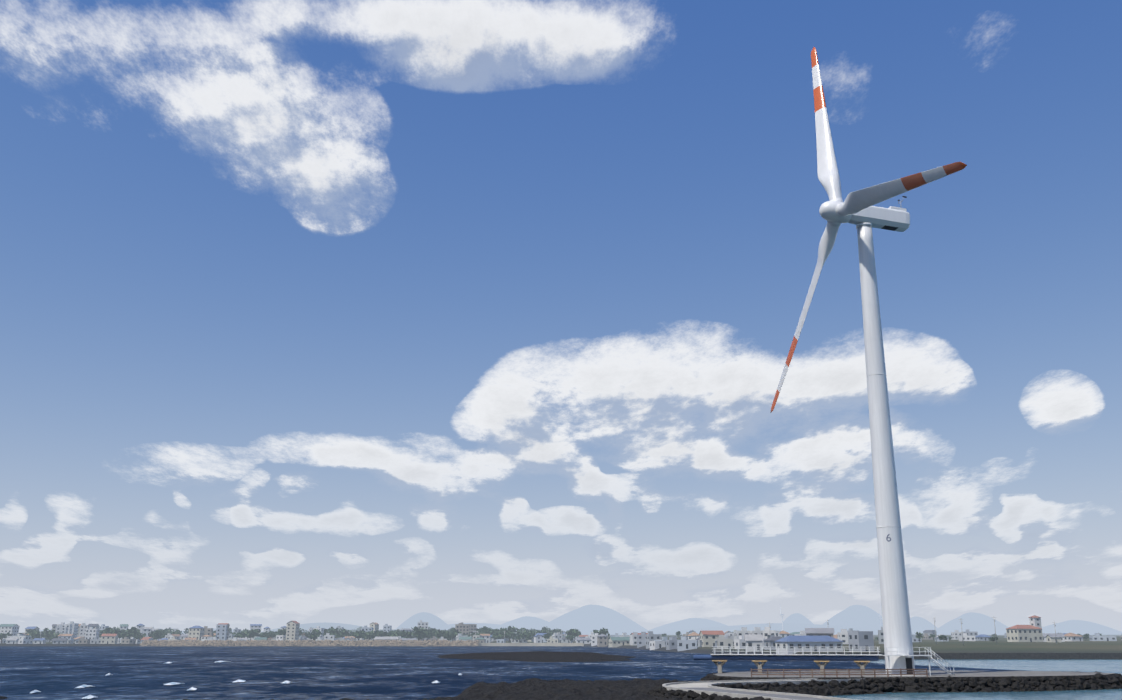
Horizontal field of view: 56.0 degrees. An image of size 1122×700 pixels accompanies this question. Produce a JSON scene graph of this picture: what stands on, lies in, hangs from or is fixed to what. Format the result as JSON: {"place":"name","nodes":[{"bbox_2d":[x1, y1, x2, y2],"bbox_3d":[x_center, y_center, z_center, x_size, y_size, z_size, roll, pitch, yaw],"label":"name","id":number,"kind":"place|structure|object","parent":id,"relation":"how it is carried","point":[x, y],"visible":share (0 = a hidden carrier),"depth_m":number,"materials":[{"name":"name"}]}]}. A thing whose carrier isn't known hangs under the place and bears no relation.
{"place":"outdoors","nodes":[
{"label":"outdoors","id":0,"kind":"place"},
{"bbox_2d":[262,622,362,631],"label":"mountain","id":1,"kind":"structure","parent":0,"point":[325,625],"depth_m":3196.63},
{"bbox_2d":[395,612,450,629],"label":"mountain","id":2,"kind":"structure","parent":0,"point":[435,622],"depth_m":4592.31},
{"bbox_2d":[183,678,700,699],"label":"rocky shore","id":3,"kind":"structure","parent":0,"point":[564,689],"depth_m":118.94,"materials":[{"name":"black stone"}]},
{"bbox_2d":[448,623,526,630],"bbox_3d":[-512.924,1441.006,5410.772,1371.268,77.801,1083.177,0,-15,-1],"label":"mountain","id":4,"kind":"structure","parent":0,"point":[492,626],"depth_m":5276.36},
{"bbox_2d":[0,646,1023,699],"bbox_3d":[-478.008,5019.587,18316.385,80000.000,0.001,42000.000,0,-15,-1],"label":"sea","id":5,"kind":"structure","parent":0,"point":[308,672],"depth_m":222.81,"materials":[{"name":"liquid"}]},
{"bbox_2d":[30,661,461,698],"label":"whitecaps","id":6,"kind":"object","parent":5,"relation":"on","point":[170,683],"visible":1,"depth_m":151.21,"materials":[{"name":"white liquid"}]},
{"bbox_2d":[140,639,479,645],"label":"shoreline","id":7,"kind":"structure","parent":5,"relation":"in","point":[307,642],"depth_m":919.38,"materials":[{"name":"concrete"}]},
{"bbox_2d":[438,651,634,661],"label":"reef rock","id":8,"kind":"object","parent":5,"relation":"in","point":[539,656],"visible":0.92,"depth_m":379.13,"materials":[{"name":"black stone"}]},
{"bbox_2d":[712,670,1116,691],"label":"turbine platform","id":9,"kind":"structure","parent":5,"relation":"in","point":[963,675],"depth_m":141.20,"materials":[{"name":"grey concrete"}]},
{"bbox_2d":[693,646,954,675],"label":"pier","id":10,"kind":"structure","parent":9,"relation":"on","point":[762,658],"depth_m":147.24,"materials":[{"name":"grey paint"}]},
{"bbox_2d":[751,668,927,676],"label":"wooden fence","id":11,"kind":"object","parent":9,"relation":"on","point":[849,672],"visible":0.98,"depth_m":134.65,"materials":[{"name":"brown wood"}]},
{"bbox_2d":[856,222,928,675],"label":"turbine tower","id":12,"kind":"structure","parent":9,"relation":"on","point":[897,634],"depth_m":148.62,"materials":[{"name":"white metal"}]},
{"bbox_2d":[811,47,841,200],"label":"turbine blade","id":13,"kind":"object","parent":12,"relation":"attached to","point":[828,175],"visible":0.96,"depth_m":167.32,"materials":[{"name":"paint"}]},
{"bbox_2d":[848,196,909,231],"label":"nacelle","id":14,"kind":"object","parent":12,"relation":"on","point":[892,218],"visible":0.92,"depth_m":159.88,"materials":[{"name":"white metal"}]},
{"bbox_2d":[819,198,851,225],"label":"rotor hub","id":15,"kind":"object","parent":14,"relation":"attached to","point":[828,212],"visible":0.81,"depth_m":158.78,"materials":[{"name":"white metal"}]},
{"bbox_2d":[770,223,838,412],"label":"turbine blade","id":16,"kind":"object","parent":15,"relation":"attached to","point":[827,240],"visible":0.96,"depth_m":164.40,"materials":[{"name":"paint"}]},
{"bbox_2d":[837,162,966,215],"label":"turbine blade","id":17,"kind":"object","parent":12,"relation":"attached to","point":[858,201],"visible":0.98,"depth_m":142.22,"materials":[{"name":"paint"}]},
{"bbox_2d":[700,670,1121,692],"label":"platform rock armour","id":18,"kind":"object","parent":9,"relation":"on","point":[1098,681],"visible":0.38,"depth_m":135.04,"materials":[{"name":"black stone"}]},
{"bbox_2d":[501,616,565,631],"bbox_3d":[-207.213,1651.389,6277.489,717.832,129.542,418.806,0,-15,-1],"label":"mountain","id":19,"kind":"structure","parent":0,"point":[529,622],"depth_m":6226.09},
{"bbox_2d":[0,635,1121,653],"bbox_3d":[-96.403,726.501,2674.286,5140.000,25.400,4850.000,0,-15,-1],"label":"ground","id":20,"kind":"structure","parent":0,"point":[1002,645],"depth_m":468.62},
{"bbox_2d":[0,632,12,642],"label":"tree","id":21,"kind":"object","parent":20,"relation":"on","point":[2,635],"visible":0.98,"depth_m":993.74,"materials":[{"name":"green plant"}]},
{"bbox_2d":[26,631,39,637],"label":"tree","id":22,"kind":"object","parent":20,"relation":"on","point":[33,633],"visible":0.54,"depth_m":996.11,"materials":[{"name":"green plant"}]},
{"bbox_2d":[42,631,53,642],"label":"tree","id":23,"kind":"object","parent":20,"relation":"on","point":[48,635],"visible":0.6,"depth_m":1006.06,"materials":[{"name":"green plant"}]},
{"bbox_2d":[41,628,54,637],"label":"tree","id":24,"kind":"object","parent":20,"relation":"on","point":[50,631],"visible":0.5,"depth_m":1078.45,"materials":[{"name":"green plant"}]},
{"bbox_2d":[104,628,122,638],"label":"tree","id":25,"kind":"object","parent":20,"relation":"on","point":[113,632],"visible":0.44,"depth_m":974.29,"materials":[{"name":"green plant"}]},
{"bbox_2d":[118,631,133,638],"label":"tree","id":26,"kind":"object","parent":20,"relation":"on","point":[126,634],"visible":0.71,"depth_m":979.90,"materials":[{"name":"green plant"}]},
{"bbox_2d":[121,630,136,638],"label":"tree","id":27,"kind":"object","parent":20,"relation":"on","point":[133,631],"visible":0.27,"depth_m":994.62,"materials":[{"name":"green plant"}]},
{"bbox_2d":[127,627,139,636],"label":"tree","id":28,"kind":"object","parent":20,"relation":"on","point":[135,629],"visible":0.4,"depth_m":1006.40,"materials":[{"name":"green plant"}]},
{"bbox_2d":[134,634,144,642],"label":"tree","id":29,"kind":"object","parent":20,"relation":"on","point":[139,636],"visible":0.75,"depth_m":967.40,"materials":[{"name":"green plant"}]},
{"bbox_2d":[148,631,163,639],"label":"tree","id":30,"kind":"object","parent":20,"relation":"on","point":[156,635],"visible":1,"depth_m":1023.89,"materials":[{"name":"green plant"}]},
{"bbox_2d":[162,628,172,632],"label":"tree","id":31,"kind":"object","parent":20,"relation":"on","point":[166,630],"visible":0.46,"depth_m":1258.20,"materials":[{"name":"green plant"}]},
{"bbox_2d":[234,631,246,637],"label":"tree","id":32,"kind":"object","parent":20,"relation":"on","point":[241,635],"visible":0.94,"depth_m":976.57,"materials":[{"name":"green plant"}]},
{"bbox_2d":[244,629,258,640],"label":"tree","id":33,"kind":"object","parent":20,"relation":"on","point":[251,634],"visible":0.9,"depth_m":1025.68,"materials":[{"name":"green plant"}]},
{"bbox_2d":[247,629,260,638],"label":"tree","id":34,"kind":"object","parent":20,"relation":"on","point":[258,631],"visible":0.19,"depth_m":1040.09,"materials":[{"name":"green plant"}]},
{"bbox_2d":[260,631,273,639],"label":"tree","id":35,"kind":"object","parent":20,"relation":"on","point":[268,634],"visible":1,"depth_m":1025.24,"materials":[{"name":"green plant"}]},
{"bbox_2d":[275,628,285,635],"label":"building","id":36,"kind":"structure","parent":20,"relation":"on","point":[282,631],"depth_m":1025.90,"materials":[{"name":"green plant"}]},
{"bbox_2d":[308,633,318,639],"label":"tree","id":37,"kind":"object","parent":20,"relation":"on","point":[313,636],"visible":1,"depth_m":971.06,"materials":[{"name":"green plant"}]},
{"bbox_2d":[311,629,321,635],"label":"tree","id":38,"kind":"object","parent":20,"relation":"on","point":[317,631],"visible":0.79,"depth_m":1001.19,"materials":[{"name":"green plant"}]},
{"bbox_2d":[323,626,341,635],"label":"tree","id":39,"kind":"object","parent":20,"relation":"on","point":[331,630],"visible":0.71,"depth_m":1020.50,"materials":[{"name":"green plant"}]},
{"bbox_2d":[338,629,351,637],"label":"tree","id":40,"kind":"object","parent":20,"relation":"on","point":[345,631],"visible":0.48,"depth_m":1054.35,"materials":[{"name":"green plant"}]},
{"bbox_2d":[352,630,364,640],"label":"tree","id":41,"kind":"object","parent":20,"relation":"on","point":[358,634],"visible":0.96,"depth_m":966.71,"materials":[{"name":"green plant"}]},
{"bbox_2d":[365,631,376,639],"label":"tree","id":42,"kind":"object","parent":20,"relation":"on","point":[369,634],"visible":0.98,"depth_m":980.00,"materials":[{"name":"green plant"}]},
{"bbox_2d":[376,631,388,636],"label":"building","id":43,"kind":"structure","parent":20,"relation":"on","point":[382,634],"depth_m":980.75,"materials":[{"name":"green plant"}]},
{"bbox_2d":[385,633,396,636],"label":"building","id":44,"kind":"structure","parent":20,"relation":"on","point":[391,635],"depth_m":978.70,"materials":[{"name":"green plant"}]},
{"bbox_2d":[400,630,414,637],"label":"tree","id":45,"kind":"object","parent":20,"relation":"on","point":[407,634],"visible":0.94,"depth_m":968.19,"materials":[{"name":"green plant"}]},
{"bbox_2d":[411,626,427,640],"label":"tree","id":46,"kind":"object","parent":20,"relation":"on","point":[418,632],"visible":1,"depth_m":963.24,"materials":[{"name":"green plant"}]},
{"bbox_2d":[426,633,434,638],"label":"tree","id":47,"kind":"object","parent":20,"relation":"on","point":[429,635],"visible":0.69,"depth_m":1017.70,"materials":[{"name":"green plant"}]},
{"bbox_2d":[0,620,873,653],"bbox_3d":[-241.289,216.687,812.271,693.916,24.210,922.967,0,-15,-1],"label":"village houses","id":48,"kind":"structure","parent":20,"relation":"on","point":[815,639],"depth_m":937.61,"materials":[{"name":"white concrete"}]},
{"bbox_2d":[436,629,449,638],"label":"tree","id":49,"kind":"object","parent":20,"relation":"on","point":[441,632],"visible":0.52,"depth_m":979.29,"materials":[{"name":"green plant"}]},
{"bbox_2d":[436,633,451,639],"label":"tree","id":50,"kind":"object","parent":20,"relation":"on","point":[447,636],"visible":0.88,"depth_m":974.37,"materials":[{"name":"green plant"}]},
{"bbox_2d":[448,630,461,641],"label":"tree","id":51,"kind":"object","parent":20,"relation":"on","point":[454,634],"visible":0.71,"depth_m":988.96,"materials":[{"name":"green plant"}]},
{"bbox_2d":[482,627,491,633],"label":"tree","id":52,"kind":"object","parent":20,"relation":"on","point":[484,629],"visible":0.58,"depth_m":1068.90,"materials":[{"name":"green plant"}]},
{"bbox_2d":[488,629,498,634],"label":"tree","id":53,"kind":"object","parent":20,"relation":"on","point":[493,630],"visible":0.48,"depth_m":1040.99,"materials":[{"name":"green plant"}]},
{"bbox_2d":[493,631,510,638],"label":"tree","id":54,"kind":"object","parent":20,"relation":"on","point":[500,635],"visible":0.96,"depth_m":973.90,"materials":[{"name":"green plant"}]},
{"bbox_2d":[505,631,513,642],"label":"tree","id":55,"kind":"object","parent":20,"relation":"on","point":[511,634],"visible":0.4,"depth_m":981.44,"materials":[{"name":"green plant"}]},
{"bbox_2d":[507,626,518,631],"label":"tree","id":56,"kind":"object","parent":20,"relation":"on","point":[513,629],"visible":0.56,"depth_m":1138.60,"materials":[{"name":"green plant"}]},
{"bbox_2d":[512,632,528,642],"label":"tree","id":57,"kind":"object","parent":20,"relation":"on","point":[518,635],"visible":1,"depth_m":963.97,"materials":[{"name":"green plant"}]},
{"bbox_2d":[522,633,532,642],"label":"tree","id":58,"kind":"object","parent":20,"relation":"on","point":[527,637],"visible":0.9,"depth_m":967.42,"materials":[{"name":"green plant"}]},
{"bbox_2d":[12,617,1056,645],"bbox_3d":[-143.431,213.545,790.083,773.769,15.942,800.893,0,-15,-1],"label":"utility poles","id":59,"kind":"object","parent":20,"relation":"on","point":[769,625],"visible":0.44,"depth_m":515.48,"materials":[{"name":"grey concrete"}]},
{"bbox_2d":[543,633,551,638],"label":"tree","id":60,"kind":"object","parent":20,"relation":"on","point":[547,636],"visible":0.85,"depth_m":960.70,"materials":[{"name":"green plant"}]},
{"bbox_2d":[0,643,1121,658],"bbox_3d":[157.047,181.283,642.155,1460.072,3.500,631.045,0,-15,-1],"label":"sea walls","id":61,"kind":"structure","parent":20,"relation":"on","point":[1030,655],"depth_m":344.13,"materials":[{"name":"concrete"}]},
{"bbox_2d":[567,629,580,642],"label":"tree","id":62,"kind":"object","parent":20,"relation":"on","point":[573,632],"visible":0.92,"depth_m":972.71,"materials":[{"name":"green plant"}]},
{"bbox_2d":[593,628,609,635],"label":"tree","id":63,"kind":"object","parent":20,"relation":"on","point":[603,631],"visible":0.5,"depth_m":903.52,"materials":[{"name":"green plant"}]},
{"bbox_2d":[169,627,1082,641],"bbox_3d":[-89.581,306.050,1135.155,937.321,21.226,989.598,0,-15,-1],"label":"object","id":64,"kind":"structure","parent":20,"relation":"on","point":[967,635],"depth_m":770.21,"materials":[{"name":"white concrete"}]},
{"bbox_2d":[726,615,1060,643],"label":"buildings","id":65,"kind":"structure","parent":20,"relation":"on","point":[1032,632],"depth_m":618.04,"materials":[{"name":"beige concrete"}]},
{"bbox_2d":[689,627,1121,643],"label":"village houses","id":66,"kind":"structure","parent":20,"relation":"on","point":[1097,637],"depth_m":720.00,"materials":[{"name":"white concrete"}]},
{"bbox_2d":[915,632,923,641],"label":"tree","id":67,"kind":"object","parent":20,"relation":"on","point":[919,636],"visible":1,"depth_m":611.62,"materials":[{"name":"green plant"}]},
{"bbox_2d":[938,635,947,642],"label":"tree","id":68,"kind":"object","parent":20,"relation":"on","point":[943,637],"visible":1,"depth_m":558.38,"materials":[{"name":"green plant"}]},
{"bbox_2d":[988,636,998,640],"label":"tree","id":69,"kind":"object","parent":20,"relation":"on","point":[993,638],"visible":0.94,"depth_m":537.77,"materials":[{"name":"green plant"}]},
{"bbox_2d":[0,0,1121,632],"label":"sky","id":70,"kind":"structure","parent":0,"point":[353,312],"materials":[{"name":"blue"}]},
{"bbox_2d":[550,605,648,634],"bbox_3d":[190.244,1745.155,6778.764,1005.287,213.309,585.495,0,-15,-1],"label":"mountain","id":71,"kind":"structure","parent":0,"point":[586,619],"depth_m":6667.95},
{"bbox_2d":[649,618,726,632],"bbox_3d":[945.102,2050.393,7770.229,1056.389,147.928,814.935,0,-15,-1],"label":"mountain","id":72,"kind":"structure","parent":0,"point":[691,623],"depth_m":7663.75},
{"bbox_2d":[662,678,867,699],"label":"causeway road","id":73,"kind":"structure","parent":0,"point":[706,687],"depth_m":105.24,"materials":[{"name":"concrete"}]},
{"bbox_2d":[647,678,884,699],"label":"rocks","id":74,"kind":"object","parent":73,"relation":"on","point":[854,687],"visible":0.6,"depth_m":122.67,"materials":[{"name":"grey stone"}]},
{"bbox_2d":[653,623,915,634],"bbox_3d":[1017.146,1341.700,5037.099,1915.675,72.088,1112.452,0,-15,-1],"label":"oreum hill","id":75,"kind":"structure","parent":0,"point":[790,627],"depth_m":4883.30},
{"bbox_2d":[783,613,812,623],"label":"mountain","id":76,"kind":"structure","parent":0,"point":[796,618],"depth_m":6571.13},
{"bbox_2d":[822,605,882,629],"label":"mountain","id":77,"kind":"structure","parent":0,"point":[860,616],"depth_m":5951.82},
{"bbox_2d":[910,616,937,633],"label":"mountain","id":78,"kind":"structure","parent":0,"point":[919,624],"depth_m":6975.76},
{"bbox_2d":[936,612,1008,634],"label":"mountain","id":79,"kind":"structure","parent":0,"point":[979,623],"depth_m":6368.55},
{"bbox_2d":[828,659,1121,699],"bbox_3d":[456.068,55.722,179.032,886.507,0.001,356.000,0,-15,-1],"label":"lagoon water","id":80,"kind":"structure","parent":0,"point":[1099,665],"depth_m":136.78,"materials":[{"name":"blue liquid"}]},
{"bbox_2d":[1042,620,1121,634],"bbox_3d":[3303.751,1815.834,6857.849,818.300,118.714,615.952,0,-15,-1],"label":"mountain","id":81,"kind":"structure","parent":0,"point":[1081,627],"depth_m":6738.34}
]}

